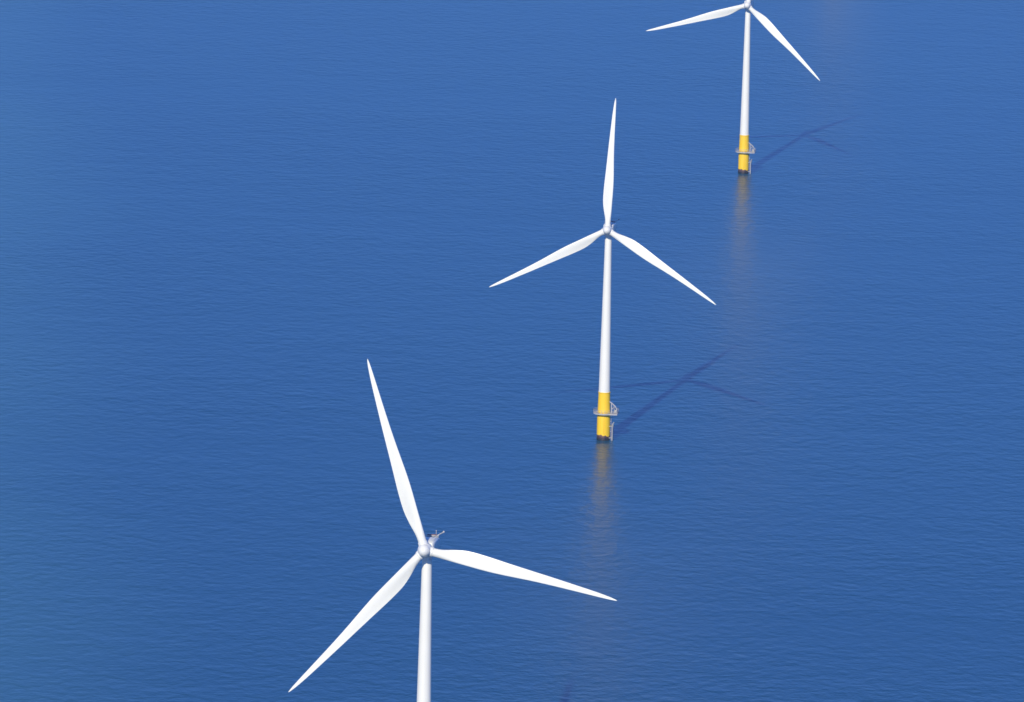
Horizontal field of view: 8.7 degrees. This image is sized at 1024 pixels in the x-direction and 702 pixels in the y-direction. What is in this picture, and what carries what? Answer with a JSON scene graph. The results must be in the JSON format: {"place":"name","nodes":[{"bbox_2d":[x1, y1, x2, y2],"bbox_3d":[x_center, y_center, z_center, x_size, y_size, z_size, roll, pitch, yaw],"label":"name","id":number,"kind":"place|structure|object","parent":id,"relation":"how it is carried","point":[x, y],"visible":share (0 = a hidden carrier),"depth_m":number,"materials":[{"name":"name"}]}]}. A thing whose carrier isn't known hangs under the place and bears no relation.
{"place":"outdoors","nodes":[
{"label":"outdoors","id":0,"kind":"place"},
{"bbox_2d":[0,0,1023,701],"bbox_3d":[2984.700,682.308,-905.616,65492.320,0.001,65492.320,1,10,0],"label":"sea","id":1,"kind":"structure","parent":0,"point":[242,242],"depth_m":2478.25,"materials":[{"name":"liquid"}]},
{"bbox_2d":[289,359,616,701],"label":"wind turbine","id":2,"kind":"object","parent":1,"relation":"in","point":[428,550],"visible":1,"depth_m":1725.18,"materials":[{"name":"metal"}]},
{"bbox_2d":[490,98,715,440],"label":"wind turbine","id":3,"kind":"object","parent":1,"relation":"in","point":[603,412],"visible":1,"depth_m":2299.19,"materials":[{"name":"metal"}]},
{"bbox_2d":[647,0,819,173],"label":"wind turbine","id":4,"kind":"object","parent":1,"relation":"in","point":[744,162],"visible":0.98,"depth_m":2900.26,"materials":[{"name":"metal"}]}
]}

